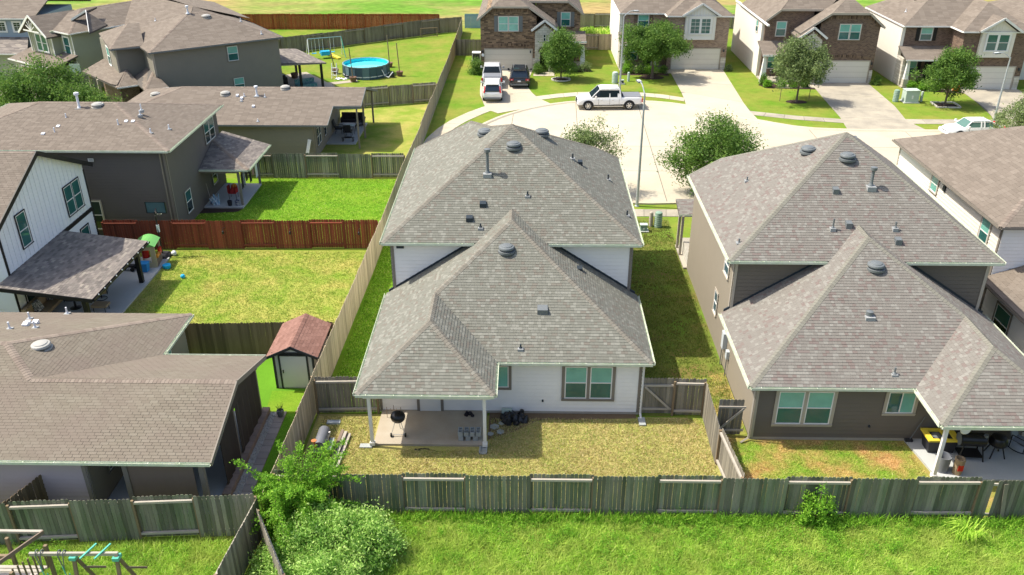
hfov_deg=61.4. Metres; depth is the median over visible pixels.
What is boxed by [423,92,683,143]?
sidewalk
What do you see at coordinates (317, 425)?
back lawn
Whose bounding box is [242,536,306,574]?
bush
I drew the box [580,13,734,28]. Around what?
wooden fence
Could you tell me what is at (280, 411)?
flower pot
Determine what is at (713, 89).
driveway
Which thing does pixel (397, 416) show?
kettle grill
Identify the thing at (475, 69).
shrub
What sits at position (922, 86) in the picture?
shrub
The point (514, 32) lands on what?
house
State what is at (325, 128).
window
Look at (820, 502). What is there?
sapling
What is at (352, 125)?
patio table
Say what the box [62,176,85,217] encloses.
window
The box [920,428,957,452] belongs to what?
storage tub
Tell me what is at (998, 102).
street lamp
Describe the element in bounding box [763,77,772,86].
shrub
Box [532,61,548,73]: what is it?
shrub
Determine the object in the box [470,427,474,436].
cinder block
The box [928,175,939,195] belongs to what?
window
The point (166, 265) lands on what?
basin
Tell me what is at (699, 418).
side lawn
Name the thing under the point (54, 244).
house
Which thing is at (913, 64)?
window
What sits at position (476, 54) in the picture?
ac unit
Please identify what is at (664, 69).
shrub
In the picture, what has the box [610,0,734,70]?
house
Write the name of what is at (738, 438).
back lawn
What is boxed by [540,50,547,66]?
door
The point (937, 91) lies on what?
garden bed
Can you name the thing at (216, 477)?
patio
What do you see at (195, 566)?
grass
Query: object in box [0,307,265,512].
house
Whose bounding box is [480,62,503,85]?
pickup truck
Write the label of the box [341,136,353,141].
bench
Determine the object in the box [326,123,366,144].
patio
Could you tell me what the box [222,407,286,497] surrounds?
walkway
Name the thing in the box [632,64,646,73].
shrub
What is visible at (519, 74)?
parked car
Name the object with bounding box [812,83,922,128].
driveway
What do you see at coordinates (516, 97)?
driveway
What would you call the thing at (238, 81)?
window
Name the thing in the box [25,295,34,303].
window
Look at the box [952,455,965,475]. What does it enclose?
firewood bag
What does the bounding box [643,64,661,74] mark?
shrub
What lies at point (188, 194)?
window
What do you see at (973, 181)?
house
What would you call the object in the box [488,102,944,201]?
street
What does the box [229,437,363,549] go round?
tree
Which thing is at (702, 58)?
garage door
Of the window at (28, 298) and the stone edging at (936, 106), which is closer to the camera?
the window at (28, 298)
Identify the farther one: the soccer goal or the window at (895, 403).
the soccer goal
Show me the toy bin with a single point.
(145, 265)
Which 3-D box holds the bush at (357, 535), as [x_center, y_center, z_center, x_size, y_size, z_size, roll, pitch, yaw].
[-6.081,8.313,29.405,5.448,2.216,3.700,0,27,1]
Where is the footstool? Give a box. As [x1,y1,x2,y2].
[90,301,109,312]
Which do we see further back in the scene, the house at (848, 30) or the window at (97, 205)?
the house at (848, 30)
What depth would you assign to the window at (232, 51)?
78.99 m
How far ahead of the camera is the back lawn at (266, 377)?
38.41 m
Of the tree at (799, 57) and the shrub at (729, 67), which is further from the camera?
the shrub at (729, 67)
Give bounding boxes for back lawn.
[120,358,305,514]
[124,250,365,331]
[167,178,395,247]
[281,33,456,106]
[287,103,427,173]
[299,414,720,505]
[727,435,1019,517]
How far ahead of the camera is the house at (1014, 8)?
91.11 m
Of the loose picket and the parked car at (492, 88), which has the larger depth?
the parked car at (492, 88)
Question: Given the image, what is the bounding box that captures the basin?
[162,263,170,268]
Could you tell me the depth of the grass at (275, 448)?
35.11 m
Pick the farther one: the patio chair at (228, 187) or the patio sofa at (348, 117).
the patio sofa at (348, 117)
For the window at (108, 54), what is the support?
in the house at (204, 48)
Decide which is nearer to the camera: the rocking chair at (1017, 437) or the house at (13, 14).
the rocking chair at (1017, 437)
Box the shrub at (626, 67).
[622,58,633,73]
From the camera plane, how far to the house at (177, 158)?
53.38 m
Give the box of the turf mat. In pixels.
[267,391,304,412]
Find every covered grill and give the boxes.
[282,74,287,84]
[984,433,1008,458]
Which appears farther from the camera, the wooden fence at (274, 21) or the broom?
the wooden fence at (274, 21)
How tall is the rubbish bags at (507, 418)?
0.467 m
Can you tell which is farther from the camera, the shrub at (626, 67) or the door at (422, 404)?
the shrub at (626, 67)
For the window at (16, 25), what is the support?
in the house at (13, 14)
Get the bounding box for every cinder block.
[458,427,462,436]
[464,427,468,436]
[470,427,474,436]
[476,427,480,436]
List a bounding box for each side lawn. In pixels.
[324,246,392,412]
[631,218,723,415]
[685,372,746,434]
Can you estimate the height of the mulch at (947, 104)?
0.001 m
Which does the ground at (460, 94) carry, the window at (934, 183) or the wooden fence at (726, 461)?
the wooden fence at (726, 461)
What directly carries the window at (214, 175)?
in the house at (177, 158)
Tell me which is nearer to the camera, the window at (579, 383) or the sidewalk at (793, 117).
the window at (579, 383)
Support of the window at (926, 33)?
in the house at (919, 34)
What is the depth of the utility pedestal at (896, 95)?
81.31 m
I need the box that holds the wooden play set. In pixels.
[0,529,146,574]
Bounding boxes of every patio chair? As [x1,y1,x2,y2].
[227,184,238,198]
[332,119,342,133]
[343,125,352,134]
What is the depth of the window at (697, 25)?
90.70 m
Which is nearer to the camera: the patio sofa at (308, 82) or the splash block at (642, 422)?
the splash block at (642, 422)
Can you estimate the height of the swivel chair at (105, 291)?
1.116 m
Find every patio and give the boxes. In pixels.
[52,257,169,312]
[108,411,241,513]
[204,183,261,207]
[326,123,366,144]
[375,410,486,446]
[904,439,1023,480]
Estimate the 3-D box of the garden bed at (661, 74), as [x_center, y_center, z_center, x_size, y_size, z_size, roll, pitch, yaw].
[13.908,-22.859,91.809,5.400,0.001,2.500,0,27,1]
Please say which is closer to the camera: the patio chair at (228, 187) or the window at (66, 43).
the patio chair at (228, 187)
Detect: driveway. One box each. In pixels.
[480,70,549,112]
[669,69,756,118]
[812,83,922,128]
[963,89,1023,126]
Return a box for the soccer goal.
[420,27,437,36]
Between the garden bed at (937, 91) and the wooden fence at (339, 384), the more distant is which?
the garden bed at (937, 91)
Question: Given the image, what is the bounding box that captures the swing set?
[306,36,345,58]
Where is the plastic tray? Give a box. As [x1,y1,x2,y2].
[326,420,340,424]
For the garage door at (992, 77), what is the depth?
85.14 m
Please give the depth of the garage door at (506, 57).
92.19 m
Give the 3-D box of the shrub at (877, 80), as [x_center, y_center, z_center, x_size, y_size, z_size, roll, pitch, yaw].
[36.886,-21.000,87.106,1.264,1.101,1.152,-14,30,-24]
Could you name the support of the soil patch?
on the back lawn at (317, 425)
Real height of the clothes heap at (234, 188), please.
0.645 m
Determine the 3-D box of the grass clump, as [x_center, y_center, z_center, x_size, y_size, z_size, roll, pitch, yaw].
[16.004,8.590,30.442,2.078,0.712,1.659,0,27,1]
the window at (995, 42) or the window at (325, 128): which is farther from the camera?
the window at (995, 42)
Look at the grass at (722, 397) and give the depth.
38.65 m
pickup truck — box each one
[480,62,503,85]
[575,84,642,109]
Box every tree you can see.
[0,50,96,106]
[52,79,127,101]
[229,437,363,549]
[538,22,587,79]
[561,114,629,164]
[615,17,693,77]
[650,105,767,198]
[771,32,836,101]
[907,44,984,105]
[989,89,1023,128]
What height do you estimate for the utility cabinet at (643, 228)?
0.480 m
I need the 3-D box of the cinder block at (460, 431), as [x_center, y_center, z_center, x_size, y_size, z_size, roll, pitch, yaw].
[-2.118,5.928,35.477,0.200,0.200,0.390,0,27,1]
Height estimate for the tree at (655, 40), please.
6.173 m
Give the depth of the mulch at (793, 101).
81.68 m
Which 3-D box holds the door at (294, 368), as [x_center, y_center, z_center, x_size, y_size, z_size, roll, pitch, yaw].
[-9.715,3.772,38.547,1.320,1.800,0.070,0,27,1]
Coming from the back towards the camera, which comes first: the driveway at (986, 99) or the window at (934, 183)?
the driveway at (986, 99)
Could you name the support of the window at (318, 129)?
in the house at (285, 119)
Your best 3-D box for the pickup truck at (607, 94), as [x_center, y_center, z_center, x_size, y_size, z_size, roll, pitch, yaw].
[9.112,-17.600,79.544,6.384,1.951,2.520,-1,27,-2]
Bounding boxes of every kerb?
[482,100,941,131]
[632,201,675,204]
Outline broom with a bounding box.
[904,417,924,441]
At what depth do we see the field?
128.40 m
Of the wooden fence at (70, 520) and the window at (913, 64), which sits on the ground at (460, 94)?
the wooden fence at (70, 520)
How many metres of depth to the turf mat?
38.12 m
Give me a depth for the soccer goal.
108.12 m
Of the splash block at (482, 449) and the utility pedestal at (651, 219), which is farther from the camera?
the utility pedestal at (651, 219)
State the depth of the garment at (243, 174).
58.46 m
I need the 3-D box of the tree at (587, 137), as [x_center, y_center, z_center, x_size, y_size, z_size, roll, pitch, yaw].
[5.339,-9.240,59.389,4.988,5.805,5.182,-19,33,-33]
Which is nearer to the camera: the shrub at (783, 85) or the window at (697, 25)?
the shrub at (783, 85)
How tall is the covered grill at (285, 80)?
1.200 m
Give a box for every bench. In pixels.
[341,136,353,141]
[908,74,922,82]
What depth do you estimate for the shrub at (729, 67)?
92.30 m
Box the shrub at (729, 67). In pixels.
[724,64,732,70]
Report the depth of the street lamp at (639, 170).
56.62 m
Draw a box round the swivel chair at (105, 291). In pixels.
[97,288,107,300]
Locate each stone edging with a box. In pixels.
[551,77,570,81]
[930,101,960,107]
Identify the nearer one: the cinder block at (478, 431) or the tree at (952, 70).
the cinder block at (478, 431)
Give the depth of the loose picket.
30.89 m
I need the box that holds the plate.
[960,430,970,433]
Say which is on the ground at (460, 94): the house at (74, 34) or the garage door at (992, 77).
the house at (74, 34)
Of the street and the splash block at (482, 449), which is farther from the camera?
the street
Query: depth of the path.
88.05 m
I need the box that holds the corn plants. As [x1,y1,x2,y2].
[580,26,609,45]
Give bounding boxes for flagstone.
[490,424,498,429]
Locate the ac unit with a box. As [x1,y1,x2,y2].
[472,51,480,62]
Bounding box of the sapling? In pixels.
[792,482,845,528]
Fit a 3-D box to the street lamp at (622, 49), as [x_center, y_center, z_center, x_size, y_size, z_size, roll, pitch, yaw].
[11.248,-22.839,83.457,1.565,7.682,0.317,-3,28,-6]
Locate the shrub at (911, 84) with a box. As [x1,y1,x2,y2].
[906,78,916,87]
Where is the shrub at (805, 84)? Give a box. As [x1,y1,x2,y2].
[800,79,811,87]
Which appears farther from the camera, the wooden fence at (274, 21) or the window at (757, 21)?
the wooden fence at (274, 21)
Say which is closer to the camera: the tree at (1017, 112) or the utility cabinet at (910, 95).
the tree at (1017, 112)
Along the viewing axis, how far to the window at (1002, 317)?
41.38 m
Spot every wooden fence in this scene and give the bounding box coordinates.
[0,494,256,544]
[3,474,48,513]
[101,219,377,248]
[184,321,333,354]
[214,498,261,574]
[239,13,439,28]
[240,153,404,177]
[256,509,284,574]
[260,19,461,531]
[273,470,1023,519]
[278,17,461,51]
[313,376,379,413]
[363,82,436,106]
[455,39,480,54]
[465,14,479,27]
[579,33,611,49]
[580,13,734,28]
[671,378,706,416]
[702,383,744,510]
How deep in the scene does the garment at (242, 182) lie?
58.05 m
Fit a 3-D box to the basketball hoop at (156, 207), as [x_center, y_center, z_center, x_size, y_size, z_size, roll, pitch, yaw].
[-20.716,-3.451,50.625,1.190,3.300,1.316,0,27,1]
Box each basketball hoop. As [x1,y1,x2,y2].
[69,64,81,88]
[144,201,171,258]
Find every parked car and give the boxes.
[480,78,504,99]
[508,64,531,86]
[938,117,1004,133]
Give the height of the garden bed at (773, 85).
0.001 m
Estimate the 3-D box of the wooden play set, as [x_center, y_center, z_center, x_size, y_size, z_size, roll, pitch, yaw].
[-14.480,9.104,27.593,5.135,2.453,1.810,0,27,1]
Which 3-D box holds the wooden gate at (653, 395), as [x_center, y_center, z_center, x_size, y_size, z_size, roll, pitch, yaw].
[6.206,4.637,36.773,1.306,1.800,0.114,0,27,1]
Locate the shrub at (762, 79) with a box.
[758,72,767,84]
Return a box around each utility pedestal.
[612,71,617,83]
[649,211,653,226]
[654,211,662,227]
[892,89,899,101]
[919,91,923,101]
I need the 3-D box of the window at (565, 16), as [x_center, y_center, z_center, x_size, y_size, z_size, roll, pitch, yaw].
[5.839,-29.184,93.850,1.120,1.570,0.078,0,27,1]
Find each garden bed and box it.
[618,71,669,75]
[759,84,814,88]
[894,83,964,93]
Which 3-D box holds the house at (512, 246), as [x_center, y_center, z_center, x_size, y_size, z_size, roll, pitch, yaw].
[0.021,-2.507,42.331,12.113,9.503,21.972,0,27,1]
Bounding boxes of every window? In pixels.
[0,21,7,32]
[11,21,20,32]
[14,209,33,249]
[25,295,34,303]
[34,33,49,53]
[61,35,71,53]
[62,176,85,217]
[80,223,90,233]
[91,200,104,229]
[105,45,111,65]
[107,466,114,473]
[184,186,194,214]
[203,116,215,145]
[211,173,218,185]
[226,45,239,61]
[233,76,245,86]
[316,127,321,146]
[324,127,327,136]
[498,16,518,31]
[498,366,511,389]
[560,12,570,26]
[561,366,615,401]
[625,50,637,59]
[637,15,649,25]
[688,17,712,34]
[712,287,718,317]
[722,258,729,281]
[755,19,758,32]
[766,57,777,68]
[771,391,838,426]
[774,21,787,36]
[837,24,862,39]
[881,392,918,415]
[904,61,917,75]
[919,27,933,40]
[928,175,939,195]
[977,216,991,244]
[983,33,1012,51]
[991,300,1012,335]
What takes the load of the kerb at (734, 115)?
on the street
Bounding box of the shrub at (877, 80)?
[869,74,882,84]
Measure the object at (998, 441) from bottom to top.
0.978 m
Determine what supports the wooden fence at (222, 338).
on the ground at (460, 94)
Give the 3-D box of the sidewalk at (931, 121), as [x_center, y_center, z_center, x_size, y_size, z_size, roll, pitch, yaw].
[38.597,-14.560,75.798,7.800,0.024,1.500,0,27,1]
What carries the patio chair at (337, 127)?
on the patio at (335, 139)
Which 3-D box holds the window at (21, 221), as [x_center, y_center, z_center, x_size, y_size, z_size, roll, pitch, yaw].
[-24.741,-2.951,43.743,0.078,1.870,0.970,0,27,1]
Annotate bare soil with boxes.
[200,208,242,212]
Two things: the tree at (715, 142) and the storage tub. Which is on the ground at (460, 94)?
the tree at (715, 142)
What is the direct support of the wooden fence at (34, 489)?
on the ground at (460, 94)
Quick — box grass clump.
[941,514,996,542]
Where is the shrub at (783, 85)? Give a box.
[776,79,786,87]
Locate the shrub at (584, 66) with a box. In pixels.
[579,60,591,71]
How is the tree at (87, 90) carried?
on the ground at (460, 94)
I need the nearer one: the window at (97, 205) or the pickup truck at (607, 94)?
the window at (97, 205)
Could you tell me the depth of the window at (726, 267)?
39.76 m
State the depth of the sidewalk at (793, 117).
76.94 m
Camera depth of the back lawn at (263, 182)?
59.13 m
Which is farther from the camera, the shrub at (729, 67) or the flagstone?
the shrub at (729, 67)
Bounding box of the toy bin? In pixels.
[140,261,149,271]
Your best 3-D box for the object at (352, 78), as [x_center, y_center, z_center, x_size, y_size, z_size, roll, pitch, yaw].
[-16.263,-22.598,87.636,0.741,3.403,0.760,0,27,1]
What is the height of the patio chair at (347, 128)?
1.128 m
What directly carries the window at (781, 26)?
in the house at (848, 30)
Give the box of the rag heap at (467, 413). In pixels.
[464,411,473,416]
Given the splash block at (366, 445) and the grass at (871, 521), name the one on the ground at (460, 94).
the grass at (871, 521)
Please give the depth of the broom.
35.32 m
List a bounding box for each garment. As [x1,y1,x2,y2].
[240,173,243,188]
[242,172,245,187]
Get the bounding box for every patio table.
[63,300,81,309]
[342,124,355,133]
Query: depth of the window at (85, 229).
49.93 m
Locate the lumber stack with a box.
[329,429,350,469]
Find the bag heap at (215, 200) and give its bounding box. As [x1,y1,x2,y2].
[209,193,219,204]
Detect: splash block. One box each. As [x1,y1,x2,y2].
[359,443,371,448]
[479,446,486,454]
[638,417,645,425]
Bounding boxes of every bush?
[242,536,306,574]
[258,497,414,574]
[263,539,372,574]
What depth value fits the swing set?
97.56 m
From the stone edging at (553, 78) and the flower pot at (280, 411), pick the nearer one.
the flower pot at (280, 411)
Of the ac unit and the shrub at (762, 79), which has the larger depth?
the ac unit
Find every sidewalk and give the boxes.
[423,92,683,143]
[634,209,678,216]
[750,111,842,122]
[906,119,991,123]
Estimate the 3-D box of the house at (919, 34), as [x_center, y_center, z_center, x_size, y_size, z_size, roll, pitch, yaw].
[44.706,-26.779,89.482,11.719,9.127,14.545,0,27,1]
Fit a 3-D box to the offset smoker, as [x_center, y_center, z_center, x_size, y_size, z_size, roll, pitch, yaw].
[-7.516,6.249,34.454,0.680,1.173,1.480,0,27,1]
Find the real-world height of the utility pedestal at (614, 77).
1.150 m
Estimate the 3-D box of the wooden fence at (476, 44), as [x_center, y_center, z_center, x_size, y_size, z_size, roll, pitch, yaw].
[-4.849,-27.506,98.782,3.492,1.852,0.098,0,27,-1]
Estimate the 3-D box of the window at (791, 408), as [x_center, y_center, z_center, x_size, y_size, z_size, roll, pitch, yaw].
[11.833,4.878,34.875,2.460,1.840,0.078,0,27,1]
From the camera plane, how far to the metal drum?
33.50 m
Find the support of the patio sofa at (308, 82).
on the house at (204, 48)
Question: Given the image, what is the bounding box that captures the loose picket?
[999,484,1008,518]
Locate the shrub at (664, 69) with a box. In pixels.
[657,64,667,73]
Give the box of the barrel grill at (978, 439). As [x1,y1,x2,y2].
[955,432,988,461]
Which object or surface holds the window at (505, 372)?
in the house at (512, 246)
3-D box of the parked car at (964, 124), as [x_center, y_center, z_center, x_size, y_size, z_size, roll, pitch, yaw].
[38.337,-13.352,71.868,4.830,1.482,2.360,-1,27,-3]
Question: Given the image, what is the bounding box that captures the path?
[328,80,357,84]
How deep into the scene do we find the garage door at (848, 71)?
87.44 m
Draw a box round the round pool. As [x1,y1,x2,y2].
[342,57,394,79]
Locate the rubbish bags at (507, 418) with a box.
[500,409,528,425]
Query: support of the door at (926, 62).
in the house at (919, 34)
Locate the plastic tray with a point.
(335, 422)
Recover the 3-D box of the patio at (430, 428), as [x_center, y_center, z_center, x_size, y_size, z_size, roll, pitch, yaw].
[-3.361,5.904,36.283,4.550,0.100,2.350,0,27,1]
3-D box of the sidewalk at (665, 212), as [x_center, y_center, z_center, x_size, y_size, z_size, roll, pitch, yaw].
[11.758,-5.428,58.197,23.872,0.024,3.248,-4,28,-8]
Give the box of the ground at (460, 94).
[0,26,1023,574]
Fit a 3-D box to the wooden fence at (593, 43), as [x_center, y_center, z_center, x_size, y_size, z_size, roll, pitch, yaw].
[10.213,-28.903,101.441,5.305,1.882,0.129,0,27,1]
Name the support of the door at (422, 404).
in the house at (512, 246)
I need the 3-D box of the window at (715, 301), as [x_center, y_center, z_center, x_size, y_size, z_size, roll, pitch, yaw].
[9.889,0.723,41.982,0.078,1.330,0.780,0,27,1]
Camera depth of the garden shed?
38.66 m
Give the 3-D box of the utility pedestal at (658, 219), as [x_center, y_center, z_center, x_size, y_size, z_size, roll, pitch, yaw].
[9.339,-4.352,55.022,0.499,1.050,0.499,0,27,1]
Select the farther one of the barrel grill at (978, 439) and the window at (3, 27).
the window at (3, 27)
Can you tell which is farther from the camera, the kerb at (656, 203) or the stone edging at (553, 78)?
the stone edging at (553, 78)
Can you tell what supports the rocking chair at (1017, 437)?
on the patio at (997, 466)
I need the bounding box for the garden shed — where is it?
[266,313,330,388]
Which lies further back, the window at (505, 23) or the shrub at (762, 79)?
the window at (505, 23)
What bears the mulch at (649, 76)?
on the ground at (460, 94)
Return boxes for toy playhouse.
[137,234,162,267]
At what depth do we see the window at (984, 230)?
43.13 m
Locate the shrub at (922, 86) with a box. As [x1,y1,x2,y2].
[917,81,926,89]
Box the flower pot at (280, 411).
[276,404,283,416]
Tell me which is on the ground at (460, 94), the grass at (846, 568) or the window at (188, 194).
the grass at (846, 568)
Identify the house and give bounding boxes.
[0,0,90,79]
[0,92,270,234]
[0,151,149,312]
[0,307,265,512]
[1,0,248,103]
[82,5,334,101]
[128,85,377,158]
[353,121,655,446]
[477,0,586,71]
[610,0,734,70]
[675,132,1023,476]
[731,0,885,84]
[865,0,1023,88]
[892,126,1023,353]
[989,0,1023,79]
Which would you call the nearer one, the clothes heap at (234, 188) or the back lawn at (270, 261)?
the back lawn at (270, 261)
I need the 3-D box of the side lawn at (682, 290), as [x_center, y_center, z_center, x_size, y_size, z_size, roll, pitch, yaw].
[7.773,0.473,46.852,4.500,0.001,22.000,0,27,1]
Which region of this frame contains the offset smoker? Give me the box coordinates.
[311,426,334,459]
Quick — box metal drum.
[937,451,951,473]
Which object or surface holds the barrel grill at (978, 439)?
on the patio at (997, 466)
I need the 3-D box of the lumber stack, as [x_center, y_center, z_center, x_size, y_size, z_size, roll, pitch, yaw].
[-6.975,6.557,34.841,0.420,0.190,2.450,2,27,4]
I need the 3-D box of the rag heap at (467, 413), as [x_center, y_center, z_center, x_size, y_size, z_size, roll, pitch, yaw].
[-1.833,5.427,37.018,0.457,0.198,0.358,0,27,1]
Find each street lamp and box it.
[619,10,638,88]
[635,79,645,206]
[992,52,1010,121]
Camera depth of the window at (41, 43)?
84.58 m
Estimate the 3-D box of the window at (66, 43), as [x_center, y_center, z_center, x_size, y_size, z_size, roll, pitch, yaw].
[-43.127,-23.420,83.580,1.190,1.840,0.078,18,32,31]
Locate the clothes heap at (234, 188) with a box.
[229,183,237,192]
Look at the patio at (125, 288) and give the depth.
47.03 m
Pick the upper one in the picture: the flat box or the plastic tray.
the flat box
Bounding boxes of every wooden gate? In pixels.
[641,378,673,412]
[717,399,745,433]
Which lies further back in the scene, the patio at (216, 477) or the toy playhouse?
the toy playhouse
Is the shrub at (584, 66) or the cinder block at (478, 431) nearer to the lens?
the cinder block at (478, 431)
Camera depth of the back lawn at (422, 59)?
97.39 m
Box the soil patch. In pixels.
[488,413,635,439]
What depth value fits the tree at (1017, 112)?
67.66 m
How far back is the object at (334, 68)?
90.95 m
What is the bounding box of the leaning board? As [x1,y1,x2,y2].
[306,139,310,152]
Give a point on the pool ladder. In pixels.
(336, 71)
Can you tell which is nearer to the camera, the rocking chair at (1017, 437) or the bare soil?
the rocking chair at (1017, 437)
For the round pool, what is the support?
on the back lawn at (422, 59)
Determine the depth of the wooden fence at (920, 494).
31.15 m
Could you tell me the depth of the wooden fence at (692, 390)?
36.73 m
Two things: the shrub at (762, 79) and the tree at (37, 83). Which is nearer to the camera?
the tree at (37, 83)
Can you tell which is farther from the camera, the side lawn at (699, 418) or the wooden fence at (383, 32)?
the wooden fence at (383, 32)
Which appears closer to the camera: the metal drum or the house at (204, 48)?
the metal drum
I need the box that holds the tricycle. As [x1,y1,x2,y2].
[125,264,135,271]
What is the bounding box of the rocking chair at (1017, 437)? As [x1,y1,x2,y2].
[1008,431,1023,453]
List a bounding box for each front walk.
[533,72,554,75]
[780,85,815,87]
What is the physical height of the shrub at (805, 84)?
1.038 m
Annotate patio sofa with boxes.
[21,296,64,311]
[294,77,316,86]
[340,112,362,122]
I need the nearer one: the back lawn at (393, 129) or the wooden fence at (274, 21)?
the back lawn at (393, 129)
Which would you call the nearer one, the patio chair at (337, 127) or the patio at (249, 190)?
the patio at (249, 190)
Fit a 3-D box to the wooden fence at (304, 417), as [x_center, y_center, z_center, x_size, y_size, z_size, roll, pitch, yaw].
[-7.442,-12.941,70.556,0.426,1.990,90.395,1,27,1]
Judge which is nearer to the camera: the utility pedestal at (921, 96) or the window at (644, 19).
the utility pedestal at (921, 96)
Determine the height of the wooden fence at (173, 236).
1.895 m
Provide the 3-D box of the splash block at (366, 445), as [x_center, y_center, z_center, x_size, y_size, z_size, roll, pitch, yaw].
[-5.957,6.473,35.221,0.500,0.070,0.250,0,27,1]
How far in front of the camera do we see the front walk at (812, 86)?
86.23 m
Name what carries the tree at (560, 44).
on the ground at (460, 94)
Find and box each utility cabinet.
[640,223,648,232]
[899,88,920,103]
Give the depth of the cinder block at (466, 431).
35.34 m
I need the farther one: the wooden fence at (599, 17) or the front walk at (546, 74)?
the wooden fence at (599, 17)
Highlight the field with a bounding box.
[46,0,994,26]
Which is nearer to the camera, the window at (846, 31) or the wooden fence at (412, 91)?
the wooden fence at (412, 91)
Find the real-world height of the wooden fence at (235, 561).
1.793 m
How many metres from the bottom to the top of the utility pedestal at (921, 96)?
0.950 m
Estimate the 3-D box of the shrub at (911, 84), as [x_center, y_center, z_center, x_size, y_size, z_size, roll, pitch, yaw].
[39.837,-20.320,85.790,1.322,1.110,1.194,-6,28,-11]
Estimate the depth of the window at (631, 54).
94.10 m
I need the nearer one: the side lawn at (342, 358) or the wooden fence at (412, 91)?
the side lawn at (342, 358)
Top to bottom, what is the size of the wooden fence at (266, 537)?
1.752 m
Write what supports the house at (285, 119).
on the ground at (460, 94)
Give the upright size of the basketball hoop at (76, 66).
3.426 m
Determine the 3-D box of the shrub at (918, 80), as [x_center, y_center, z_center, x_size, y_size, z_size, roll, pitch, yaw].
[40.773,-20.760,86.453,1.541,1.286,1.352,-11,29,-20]
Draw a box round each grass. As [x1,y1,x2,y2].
[0,533,245,574]
[250,416,290,502]
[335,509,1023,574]
[357,505,1023,530]
[678,378,743,430]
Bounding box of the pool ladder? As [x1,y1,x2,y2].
[331,63,338,77]
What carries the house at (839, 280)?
on the ground at (460, 94)
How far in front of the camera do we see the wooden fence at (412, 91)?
80.41 m
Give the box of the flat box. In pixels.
[502,408,511,412]
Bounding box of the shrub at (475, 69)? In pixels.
[467,55,483,74]
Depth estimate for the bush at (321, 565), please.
27.87 m
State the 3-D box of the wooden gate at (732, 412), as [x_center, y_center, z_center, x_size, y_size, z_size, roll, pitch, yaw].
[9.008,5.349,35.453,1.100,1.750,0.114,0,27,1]
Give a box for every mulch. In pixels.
[639,75,663,79]
[786,100,806,103]
[935,103,956,106]
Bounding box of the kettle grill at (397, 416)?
[390,410,405,436]
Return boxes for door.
[277,354,309,388]
[417,399,443,410]
[484,48,532,69]
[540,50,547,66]
[670,48,720,68]
[818,60,870,82]
[922,61,933,80]
[962,66,1016,88]
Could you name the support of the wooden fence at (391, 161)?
on the ground at (460, 94)
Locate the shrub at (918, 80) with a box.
[914,75,925,86]
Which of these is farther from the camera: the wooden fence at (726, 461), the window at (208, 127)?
the window at (208, 127)

